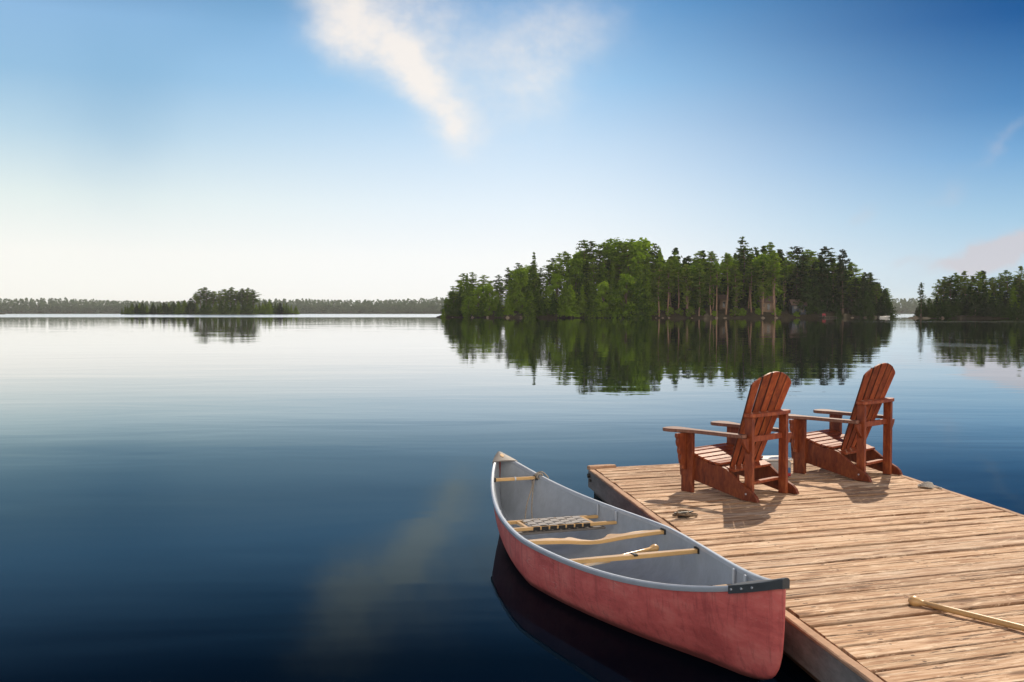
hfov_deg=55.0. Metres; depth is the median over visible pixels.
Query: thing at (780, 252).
cedar tree
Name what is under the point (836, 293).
cedar tree
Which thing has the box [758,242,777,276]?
pine tree
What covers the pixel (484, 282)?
pine tree
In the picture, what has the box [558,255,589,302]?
broadleaf tree
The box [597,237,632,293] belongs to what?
broadleaf tree
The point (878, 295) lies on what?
pine tree
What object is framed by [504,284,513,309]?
spruce tree
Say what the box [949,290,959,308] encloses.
cedar tree
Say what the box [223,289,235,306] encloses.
pine tree
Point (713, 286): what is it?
pine tree
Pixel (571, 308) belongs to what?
cedar tree
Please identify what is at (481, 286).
broadleaf tree
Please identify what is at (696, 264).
broadleaf tree
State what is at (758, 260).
broadleaf tree
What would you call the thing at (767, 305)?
cabin
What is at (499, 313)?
cedar tree
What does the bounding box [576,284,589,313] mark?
cedar tree
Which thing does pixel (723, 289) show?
broadleaf tree
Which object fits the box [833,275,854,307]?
cedar tree
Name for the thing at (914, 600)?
paddle
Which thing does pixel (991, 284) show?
pine tree
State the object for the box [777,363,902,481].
adirondack chair
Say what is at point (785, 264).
pine tree
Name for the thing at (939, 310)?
cedar tree
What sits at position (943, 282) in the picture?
pine tree
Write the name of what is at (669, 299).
cedar tree
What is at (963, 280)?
pine tree
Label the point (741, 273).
pine tree
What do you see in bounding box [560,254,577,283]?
pine tree
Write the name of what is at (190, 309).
cedar tree
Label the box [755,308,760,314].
shrub
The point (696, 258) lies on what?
pine tree
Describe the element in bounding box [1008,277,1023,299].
pine tree
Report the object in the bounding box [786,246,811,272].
pine tree
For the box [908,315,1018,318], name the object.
headland
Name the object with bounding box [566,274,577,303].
spruce tree
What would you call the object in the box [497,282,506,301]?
pine tree
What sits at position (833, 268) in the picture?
pine tree
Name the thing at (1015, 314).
cedar tree
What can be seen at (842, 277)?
pine tree
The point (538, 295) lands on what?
cedar tree
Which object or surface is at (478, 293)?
broadleaf tree
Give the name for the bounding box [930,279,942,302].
pine tree
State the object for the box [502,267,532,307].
broadleaf tree
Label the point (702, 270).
pine tree
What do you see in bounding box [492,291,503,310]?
cedar tree
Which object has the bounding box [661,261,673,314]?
pine tree
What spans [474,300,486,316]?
cedar tree
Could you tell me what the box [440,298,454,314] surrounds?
broadleaf tree
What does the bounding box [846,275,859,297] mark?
pine tree
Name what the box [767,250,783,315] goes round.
pine tree
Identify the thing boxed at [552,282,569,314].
cedar tree
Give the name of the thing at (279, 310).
cedar tree
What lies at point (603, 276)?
cedar tree
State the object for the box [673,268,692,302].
cedar tree
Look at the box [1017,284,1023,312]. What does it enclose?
cedar tree
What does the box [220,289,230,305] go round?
pine tree
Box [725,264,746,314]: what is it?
pine tree
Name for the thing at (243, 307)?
cedar tree
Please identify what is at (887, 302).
cedar tree
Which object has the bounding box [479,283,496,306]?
broadleaf tree
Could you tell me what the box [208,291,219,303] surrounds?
pine tree
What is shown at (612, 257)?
broadleaf tree
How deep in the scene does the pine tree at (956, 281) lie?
263.74 m
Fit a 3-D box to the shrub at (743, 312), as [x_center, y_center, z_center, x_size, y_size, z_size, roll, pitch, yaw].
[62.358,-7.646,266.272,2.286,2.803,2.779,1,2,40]
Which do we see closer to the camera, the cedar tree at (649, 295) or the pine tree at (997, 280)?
the pine tree at (997, 280)
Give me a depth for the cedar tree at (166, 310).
562.70 m
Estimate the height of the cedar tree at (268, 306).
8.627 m
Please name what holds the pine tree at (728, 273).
on the island
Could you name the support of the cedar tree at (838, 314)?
on the island
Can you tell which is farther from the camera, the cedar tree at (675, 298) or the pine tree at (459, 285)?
the pine tree at (459, 285)
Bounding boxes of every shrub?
[665,306,673,316]
[675,308,682,314]
[685,306,694,316]
[700,308,705,315]
[729,307,740,316]
[739,308,746,315]
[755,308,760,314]
[772,307,781,314]
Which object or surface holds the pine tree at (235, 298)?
on the islet
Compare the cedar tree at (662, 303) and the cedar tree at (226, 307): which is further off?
the cedar tree at (226, 307)
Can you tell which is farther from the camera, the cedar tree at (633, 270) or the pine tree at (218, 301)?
the pine tree at (218, 301)
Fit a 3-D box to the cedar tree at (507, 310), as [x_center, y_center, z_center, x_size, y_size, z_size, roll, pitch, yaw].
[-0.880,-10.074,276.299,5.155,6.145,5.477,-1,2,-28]
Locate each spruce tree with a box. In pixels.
[283,302,289,313]
[459,273,475,313]
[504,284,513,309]
[526,252,541,296]
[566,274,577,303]
[609,264,616,292]
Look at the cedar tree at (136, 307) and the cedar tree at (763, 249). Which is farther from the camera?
the cedar tree at (136, 307)
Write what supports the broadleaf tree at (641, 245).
on the island
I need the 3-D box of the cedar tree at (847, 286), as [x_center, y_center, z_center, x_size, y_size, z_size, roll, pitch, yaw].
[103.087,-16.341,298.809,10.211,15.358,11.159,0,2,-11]
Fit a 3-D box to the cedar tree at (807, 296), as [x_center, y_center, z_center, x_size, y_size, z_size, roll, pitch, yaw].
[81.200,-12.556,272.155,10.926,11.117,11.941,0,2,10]
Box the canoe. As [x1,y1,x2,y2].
[491,451,789,679]
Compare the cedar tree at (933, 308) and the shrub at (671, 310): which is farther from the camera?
the shrub at (671, 310)
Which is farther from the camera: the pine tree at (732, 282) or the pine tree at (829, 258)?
the pine tree at (829, 258)
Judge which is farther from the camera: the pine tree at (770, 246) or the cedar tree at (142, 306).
the cedar tree at (142, 306)
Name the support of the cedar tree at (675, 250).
on the island
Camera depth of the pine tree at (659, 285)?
264.69 m
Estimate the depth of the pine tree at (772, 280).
267.83 m
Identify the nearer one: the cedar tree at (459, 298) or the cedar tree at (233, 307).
the cedar tree at (459, 298)
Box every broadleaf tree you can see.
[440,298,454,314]
[442,291,458,310]
[460,289,474,312]
[461,296,475,317]
[472,287,484,313]
[473,285,484,306]
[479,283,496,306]
[484,303,494,315]
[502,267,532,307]
[516,265,531,283]
[545,273,567,307]
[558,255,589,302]
[572,250,594,288]
[593,281,612,317]
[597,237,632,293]
[598,249,621,286]
[610,273,638,317]
[617,237,652,283]
[625,251,653,297]
[673,265,705,309]
[685,263,705,299]
[717,255,742,295]
[741,253,781,308]
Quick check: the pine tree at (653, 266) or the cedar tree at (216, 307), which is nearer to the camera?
the pine tree at (653, 266)
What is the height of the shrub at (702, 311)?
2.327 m
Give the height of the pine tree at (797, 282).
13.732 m
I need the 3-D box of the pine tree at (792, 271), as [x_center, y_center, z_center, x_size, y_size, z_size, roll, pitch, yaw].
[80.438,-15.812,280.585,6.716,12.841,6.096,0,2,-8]
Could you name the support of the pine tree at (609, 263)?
on the island
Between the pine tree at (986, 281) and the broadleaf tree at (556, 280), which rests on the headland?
the pine tree at (986, 281)
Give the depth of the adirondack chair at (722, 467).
8.68 m
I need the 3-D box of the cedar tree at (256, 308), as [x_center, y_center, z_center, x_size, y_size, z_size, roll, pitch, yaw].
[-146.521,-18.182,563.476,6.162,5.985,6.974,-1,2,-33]
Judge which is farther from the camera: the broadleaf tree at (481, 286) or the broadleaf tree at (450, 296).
the broadleaf tree at (450, 296)
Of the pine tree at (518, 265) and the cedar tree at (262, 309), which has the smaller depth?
the pine tree at (518, 265)
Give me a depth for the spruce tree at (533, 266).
284.08 m
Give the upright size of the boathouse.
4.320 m
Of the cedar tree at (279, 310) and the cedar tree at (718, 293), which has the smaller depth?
the cedar tree at (718, 293)
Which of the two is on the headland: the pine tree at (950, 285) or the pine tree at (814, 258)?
the pine tree at (950, 285)
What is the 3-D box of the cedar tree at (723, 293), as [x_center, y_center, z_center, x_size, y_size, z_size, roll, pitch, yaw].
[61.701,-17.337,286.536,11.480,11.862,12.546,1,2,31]
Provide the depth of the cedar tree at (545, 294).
277.40 m
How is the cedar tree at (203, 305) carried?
on the islet
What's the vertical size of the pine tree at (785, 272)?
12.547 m
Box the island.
[437,298,878,317]
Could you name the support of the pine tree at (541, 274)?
on the island
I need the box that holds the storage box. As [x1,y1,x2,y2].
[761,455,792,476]
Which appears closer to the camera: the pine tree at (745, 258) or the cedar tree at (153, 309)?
the pine tree at (745, 258)
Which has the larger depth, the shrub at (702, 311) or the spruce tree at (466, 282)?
the spruce tree at (466, 282)
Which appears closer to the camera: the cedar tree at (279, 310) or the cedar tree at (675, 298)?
the cedar tree at (675, 298)
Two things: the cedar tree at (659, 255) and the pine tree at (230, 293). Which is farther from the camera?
the pine tree at (230, 293)
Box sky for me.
[0,0,1023,307]
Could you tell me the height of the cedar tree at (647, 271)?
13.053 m
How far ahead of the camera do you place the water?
12.65 m
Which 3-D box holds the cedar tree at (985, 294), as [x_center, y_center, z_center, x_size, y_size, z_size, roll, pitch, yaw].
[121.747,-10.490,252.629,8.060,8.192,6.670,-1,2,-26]
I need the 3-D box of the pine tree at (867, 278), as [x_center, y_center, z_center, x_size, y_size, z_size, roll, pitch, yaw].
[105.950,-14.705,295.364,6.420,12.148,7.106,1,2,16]
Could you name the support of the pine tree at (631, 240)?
on the island
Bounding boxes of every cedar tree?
[127,303,136,313]
[134,304,140,313]
[137,303,148,313]
[149,303,158,313]
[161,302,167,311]
[162,304,168,313]
[164,303,175,313]
[173,302,181,313]
[177,300,188,313]
[181,298,199,313]
[194,303,200,313]
[198,300,207,313]
[203,299,212,313]
[210,301,220,313]
[216,300,224,313]
[219,299,234,313]
[228,301,240,313]
[234,300,241,313]
[239,301,247,313]
[242,299,255,313]
[252,304,261,313]
[258,303,268,313]
[262,300,274,313]
[275,303,285,313]
[292,306,300,313]
[450,287,462,315]
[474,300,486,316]
[478,288,492,311]
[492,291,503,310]
[494,300,505,316]
[502,294,515,315]
[508,276,524,311]
[524,278,537,304]
[532,281,547,310]
[535,297,546,315]
[539,278,551,308]
[547,292,557,314]
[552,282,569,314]
[557,285,584,316]
[574,273,589,307]
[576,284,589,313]
[582,287,603,317]
[594,258,609,307]
[601,284,624,317]
[620,257,657,309]
[624,278,652,317]
[640,265,663,310]
[642,278,658,315]
[650,269,669,311]
[652,249,673,298]
[661,253,683,303]
[665,287,674,306]
[668,247,681,294]
[671,293,677,305]
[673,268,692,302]
[682,255,706,299]
[698,250,718,301]
[705,297,718,309]
[712,261,741,294]
[714,288,720,306]
[728,294,734,308]
[736,296,746,307]
[742,293,749,306]
[747,245,781,296]
[770,256,788,307]
[775,295,786,311]
[777,249,795,298]
[782,291,790,308]
[787,276,823,314]
[813,261,839,311]
[818,256,848,307]
[832,305,843,317]
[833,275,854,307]
[845,266,855,307]
[849,276,877,310]
[875,296,890,316]
[877,289,897,317]
[914,308,919,316]
[919,302,929,316]
[923,298,932,314]
[927,301,936,317]
[931,300,944,317]
[940,293,951,315]
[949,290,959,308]
[955,286,973,314]
[970,287,980,312]
[978,285,990,309]
[1006,287,1020,312]
[1009,302,1023,318]
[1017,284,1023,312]
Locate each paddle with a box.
[583,544,658,565]
[908,595,1023,630]
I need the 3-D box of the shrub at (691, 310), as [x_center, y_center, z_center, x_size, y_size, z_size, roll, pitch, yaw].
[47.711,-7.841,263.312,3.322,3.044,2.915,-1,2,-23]
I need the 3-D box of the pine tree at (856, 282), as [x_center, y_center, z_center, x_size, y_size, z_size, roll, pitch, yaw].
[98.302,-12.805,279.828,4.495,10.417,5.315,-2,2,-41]
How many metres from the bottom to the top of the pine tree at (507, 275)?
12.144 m
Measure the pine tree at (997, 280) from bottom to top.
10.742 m
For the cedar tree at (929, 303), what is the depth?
259.76 m
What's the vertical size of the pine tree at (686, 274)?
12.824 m
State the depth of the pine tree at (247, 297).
566.02 m
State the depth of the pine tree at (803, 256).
280.72 m
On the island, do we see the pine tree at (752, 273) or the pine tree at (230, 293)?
the pine tree at (752, 273)
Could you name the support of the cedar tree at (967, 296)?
on the headland
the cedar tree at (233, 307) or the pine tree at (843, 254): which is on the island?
the pine tree at (843, 254)
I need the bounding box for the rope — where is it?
[525,471,548,518]
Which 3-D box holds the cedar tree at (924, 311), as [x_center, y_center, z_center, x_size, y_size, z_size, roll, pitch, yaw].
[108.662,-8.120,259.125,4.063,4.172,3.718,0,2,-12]
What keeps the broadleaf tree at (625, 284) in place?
on the island
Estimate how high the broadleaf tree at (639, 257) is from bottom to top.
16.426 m
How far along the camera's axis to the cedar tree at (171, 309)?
562.14 m
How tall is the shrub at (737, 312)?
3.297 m
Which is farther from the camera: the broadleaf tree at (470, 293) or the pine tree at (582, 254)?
the broadleaf tree at (470, 293)
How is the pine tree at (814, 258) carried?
on the island
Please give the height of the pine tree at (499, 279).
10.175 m
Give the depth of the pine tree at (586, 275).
279.81 m
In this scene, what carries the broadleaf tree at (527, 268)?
on the island
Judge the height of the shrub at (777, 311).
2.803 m
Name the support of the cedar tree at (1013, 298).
on the headland
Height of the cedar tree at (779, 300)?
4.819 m
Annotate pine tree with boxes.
[190,294,199,303]
[194,288,207,307]
[200,288,210,305]
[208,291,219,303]
[217,293,224,306]
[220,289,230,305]
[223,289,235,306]
[229,292,240,304]
[237,288,248,306]
[240,289,255,304]
[249,289,259,306]
[451,280,465,301]
[455,273,470,290]
[466,272,478,297]
[473,275,492,294]
[491,275,504,293]
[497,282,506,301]
[503,267,514,292]
[508,263,528,279]
[527,262,538,281]
[527,272,543,293]
[538,268,546,292]
[539,265,553,287]
[540,258,561,285]
[551,253,564,277]
[552,251,574,278]
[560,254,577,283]
[573,240,591,273]
[577,241,608,280]
[581,260,589,281]
[586,258,601,289]
[590,242,614,273]
[595,254,615,280]
[608,255,629,287]
[612,239,636,271]
[616,242,639,273]
[642,241,658,262]
[642,256,655,281]
[648,243,666,269]
[649,256,657,280]
[649,263,668,316]
[660,259,680,306]
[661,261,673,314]
[673,263,683,307]
[677,264,693,308]
[681,269,692,311]
[690,251,710,266]
[691,268,709,315]
[694,263,705,283]
[695,261,708,302]
[703,262,718,314]
[704,251,717,293]
[708,266,718,309]
[710,261,726,316]
[720,253,737,314]
[722,258,733,308]
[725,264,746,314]
[729,262,742,307]
[733,236,753,302]
[734,250,753,292]
[742,265,753,307]
[745,247,759,282]
[745,259,758,311]
[754,259,771,302]
[755,261,770,314]
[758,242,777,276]
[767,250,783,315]
[767,258,778,312]
[768,256,781,284]
[778,267,788,308]
[780,258,791,293]
[785,253,799,290]
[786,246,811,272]
[786,263,802,294]
[787,263,805,298]
[796,249,813,277]
[798,253,810,291]
[801,251,819,275]
[811,246,838,300]
[826,252,853,288]
[828,263,839,302]
[835,263,853,315]
[836,249,851,312]
[836,270,849,300]
[846,262,869,305]
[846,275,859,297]
[850,278,863,300]
[861,272,872,289]
[865,272,879,290]
[872,284,882,301]
[873,282,882,304]
[917,282,927,312]
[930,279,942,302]
[936,276,951,302]
[936,276,958,302]
[948,273,964,301]
[957,271,971,296]
[963,276,979,294]
[967,271,984,294]
[977,270,989,292]
[978,276,990,294]
[987,278,997,299]
[991,273,1006,295]
[994,270,1019,296]
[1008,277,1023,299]
[1012,266,1023,294]
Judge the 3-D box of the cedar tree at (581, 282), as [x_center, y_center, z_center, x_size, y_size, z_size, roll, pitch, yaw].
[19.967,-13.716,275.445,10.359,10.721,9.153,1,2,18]
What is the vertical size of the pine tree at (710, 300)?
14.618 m
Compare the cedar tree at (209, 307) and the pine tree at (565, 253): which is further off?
the cedar tree at (209, 307)
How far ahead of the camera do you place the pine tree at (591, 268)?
278.42 m
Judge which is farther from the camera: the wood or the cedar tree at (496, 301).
the wood
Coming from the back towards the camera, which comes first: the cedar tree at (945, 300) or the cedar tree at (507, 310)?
the cedar tree at (507, 310)
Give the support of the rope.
hanging from the canoe
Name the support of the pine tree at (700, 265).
on the island
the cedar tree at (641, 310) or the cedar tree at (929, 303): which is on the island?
the cedar tree at (641, 310)
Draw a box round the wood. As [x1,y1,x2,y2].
[0,297,963,311]
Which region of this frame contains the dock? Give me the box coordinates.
[587,458,1023,681]
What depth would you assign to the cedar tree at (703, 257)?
282.73 m
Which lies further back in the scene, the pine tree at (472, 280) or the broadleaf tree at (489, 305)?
the pine tree at (472, 280)
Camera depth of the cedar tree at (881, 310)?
279.19 m
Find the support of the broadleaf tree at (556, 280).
on the island
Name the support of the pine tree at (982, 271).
on the headland
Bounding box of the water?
[0,312,1023,681]
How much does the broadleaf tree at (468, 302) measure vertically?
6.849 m
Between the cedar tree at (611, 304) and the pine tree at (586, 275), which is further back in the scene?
the pine tree at (586, 275)
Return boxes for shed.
[717,295,728,309]
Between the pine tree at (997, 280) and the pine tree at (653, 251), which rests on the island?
the pine tree at (653, 251)
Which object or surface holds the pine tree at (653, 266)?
on the island
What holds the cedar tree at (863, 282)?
on the island
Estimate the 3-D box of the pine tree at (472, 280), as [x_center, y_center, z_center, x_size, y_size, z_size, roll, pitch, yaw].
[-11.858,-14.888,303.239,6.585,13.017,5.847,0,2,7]
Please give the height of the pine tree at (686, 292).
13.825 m
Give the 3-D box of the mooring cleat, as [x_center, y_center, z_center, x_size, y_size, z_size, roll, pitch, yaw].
[1.366,1.353,7.723,0.215,0.058,0.122,0,2,-8]
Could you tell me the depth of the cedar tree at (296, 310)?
574.68 m
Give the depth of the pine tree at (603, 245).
284.15 m
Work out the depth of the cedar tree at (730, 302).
273.01 m
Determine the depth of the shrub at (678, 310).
264.45 m
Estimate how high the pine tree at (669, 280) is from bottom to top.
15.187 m
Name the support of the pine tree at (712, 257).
on the island
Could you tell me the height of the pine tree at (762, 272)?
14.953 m
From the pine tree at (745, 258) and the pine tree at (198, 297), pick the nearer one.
the pine tree at (745, 258)
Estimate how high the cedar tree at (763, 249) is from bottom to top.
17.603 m
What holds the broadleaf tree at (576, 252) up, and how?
on the island
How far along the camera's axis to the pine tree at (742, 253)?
276.99 m
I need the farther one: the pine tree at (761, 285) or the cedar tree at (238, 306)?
the cedar tree at (238, 306)
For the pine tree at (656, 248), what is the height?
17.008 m
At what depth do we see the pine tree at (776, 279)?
273.46 m
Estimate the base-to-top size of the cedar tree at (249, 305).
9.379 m
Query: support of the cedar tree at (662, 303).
on the island
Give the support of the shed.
on the island
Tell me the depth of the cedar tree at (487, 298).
284.01 m
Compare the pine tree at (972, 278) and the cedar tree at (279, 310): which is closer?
the pine tree at (972, 278)
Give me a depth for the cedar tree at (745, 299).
274.69 m
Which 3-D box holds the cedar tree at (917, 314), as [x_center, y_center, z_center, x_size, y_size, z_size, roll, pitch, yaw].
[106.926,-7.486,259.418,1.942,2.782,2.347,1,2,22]
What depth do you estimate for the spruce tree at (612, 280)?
272.63 m
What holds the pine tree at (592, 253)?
on the island
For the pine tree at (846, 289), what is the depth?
282.92 m
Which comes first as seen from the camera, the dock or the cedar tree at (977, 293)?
the dock
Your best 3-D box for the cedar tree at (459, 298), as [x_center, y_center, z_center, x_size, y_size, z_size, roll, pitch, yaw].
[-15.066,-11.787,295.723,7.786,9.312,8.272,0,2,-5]
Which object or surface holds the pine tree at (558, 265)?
on the island
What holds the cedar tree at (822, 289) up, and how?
on the island
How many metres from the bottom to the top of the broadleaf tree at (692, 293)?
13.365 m
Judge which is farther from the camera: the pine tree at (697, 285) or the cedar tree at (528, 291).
the cedar tree at (528, 291)
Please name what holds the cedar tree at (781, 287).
on the island
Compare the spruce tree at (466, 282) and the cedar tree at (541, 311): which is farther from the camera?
the spruce tree at (466, 282)
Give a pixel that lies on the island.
(752, 314)
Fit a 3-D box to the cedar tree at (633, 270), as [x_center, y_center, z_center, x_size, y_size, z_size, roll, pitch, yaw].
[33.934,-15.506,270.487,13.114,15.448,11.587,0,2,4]
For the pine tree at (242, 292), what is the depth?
567.61 m
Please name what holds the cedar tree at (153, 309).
on the islet
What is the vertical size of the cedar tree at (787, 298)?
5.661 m
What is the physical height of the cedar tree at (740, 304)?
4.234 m
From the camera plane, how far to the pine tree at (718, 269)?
264.81 m
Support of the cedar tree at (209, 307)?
on the islet
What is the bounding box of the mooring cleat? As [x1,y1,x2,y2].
[672,509,697,517]
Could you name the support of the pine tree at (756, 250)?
on the island
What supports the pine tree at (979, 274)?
on the headland
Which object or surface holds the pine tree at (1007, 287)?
on the headland
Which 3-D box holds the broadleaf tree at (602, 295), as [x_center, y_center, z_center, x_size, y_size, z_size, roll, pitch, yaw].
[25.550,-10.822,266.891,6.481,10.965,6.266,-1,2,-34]
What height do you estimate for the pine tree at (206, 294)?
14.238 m
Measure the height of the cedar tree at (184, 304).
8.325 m
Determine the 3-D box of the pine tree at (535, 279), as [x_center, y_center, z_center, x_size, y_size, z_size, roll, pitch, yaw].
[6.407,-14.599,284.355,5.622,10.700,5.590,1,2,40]
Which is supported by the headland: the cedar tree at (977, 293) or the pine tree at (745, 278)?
the cedar tree at (977, 293)
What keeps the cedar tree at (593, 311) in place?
on the island
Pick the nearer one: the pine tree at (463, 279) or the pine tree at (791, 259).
the pine tree at (791, 259)
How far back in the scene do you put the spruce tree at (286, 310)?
567.28 m
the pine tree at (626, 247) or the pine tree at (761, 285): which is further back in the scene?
the pine tree at (626, 247)
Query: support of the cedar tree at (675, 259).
on the island
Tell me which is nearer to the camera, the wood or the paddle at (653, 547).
the paddle at (653, 547)
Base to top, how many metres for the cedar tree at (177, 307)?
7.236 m
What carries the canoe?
on the water
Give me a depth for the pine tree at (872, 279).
295.23 m
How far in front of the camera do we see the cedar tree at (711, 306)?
270.75 m
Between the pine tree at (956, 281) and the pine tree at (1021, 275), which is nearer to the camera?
the pine tree at (1021, 275)
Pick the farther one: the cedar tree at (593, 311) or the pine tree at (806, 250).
the pine tree at (806, 250)
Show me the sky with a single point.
(151, 150)
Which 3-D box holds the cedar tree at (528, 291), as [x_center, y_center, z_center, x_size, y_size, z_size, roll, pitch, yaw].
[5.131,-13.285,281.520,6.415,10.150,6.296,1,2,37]
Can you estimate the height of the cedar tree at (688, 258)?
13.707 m
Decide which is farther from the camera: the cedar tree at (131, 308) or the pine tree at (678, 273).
the cedar tree at (131, 308)
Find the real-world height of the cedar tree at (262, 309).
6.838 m
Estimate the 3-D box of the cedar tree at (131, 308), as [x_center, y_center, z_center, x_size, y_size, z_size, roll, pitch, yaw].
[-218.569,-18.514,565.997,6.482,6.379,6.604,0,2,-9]
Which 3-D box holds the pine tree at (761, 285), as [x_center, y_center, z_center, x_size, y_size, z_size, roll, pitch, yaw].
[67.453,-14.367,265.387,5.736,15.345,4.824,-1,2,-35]
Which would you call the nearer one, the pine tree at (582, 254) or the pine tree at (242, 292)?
the pine tree at (582, 254)
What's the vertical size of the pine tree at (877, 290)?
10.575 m
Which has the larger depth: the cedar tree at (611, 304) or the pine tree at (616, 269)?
the pine tree at (616, 269)
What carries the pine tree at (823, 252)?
on the island
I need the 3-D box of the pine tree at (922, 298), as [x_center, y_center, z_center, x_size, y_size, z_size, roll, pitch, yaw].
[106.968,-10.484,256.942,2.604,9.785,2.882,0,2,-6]
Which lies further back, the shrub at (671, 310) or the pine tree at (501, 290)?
the pine tree at (501, 290)
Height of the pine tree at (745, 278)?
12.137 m
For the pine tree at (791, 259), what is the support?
on the island
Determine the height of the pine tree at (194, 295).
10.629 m
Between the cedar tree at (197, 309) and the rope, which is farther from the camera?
the cedar tree at (197, 309)
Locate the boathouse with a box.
[787,299,807,314]
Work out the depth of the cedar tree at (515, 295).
280.61 m
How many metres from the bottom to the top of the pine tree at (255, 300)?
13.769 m
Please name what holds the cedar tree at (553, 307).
on the island
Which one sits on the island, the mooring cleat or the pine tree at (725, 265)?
the pine tree at (725, 265)
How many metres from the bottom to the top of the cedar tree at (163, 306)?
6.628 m
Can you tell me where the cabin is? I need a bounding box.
[757,296,776,311]
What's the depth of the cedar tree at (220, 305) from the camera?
561.19 m
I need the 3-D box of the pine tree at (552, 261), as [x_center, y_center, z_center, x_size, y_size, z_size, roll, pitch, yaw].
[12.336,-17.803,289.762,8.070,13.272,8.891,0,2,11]
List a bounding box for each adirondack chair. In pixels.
[663,371,798,502]
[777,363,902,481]
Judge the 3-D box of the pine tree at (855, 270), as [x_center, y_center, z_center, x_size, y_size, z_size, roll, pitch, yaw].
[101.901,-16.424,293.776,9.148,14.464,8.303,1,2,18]
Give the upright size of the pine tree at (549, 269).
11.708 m
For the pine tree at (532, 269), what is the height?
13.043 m

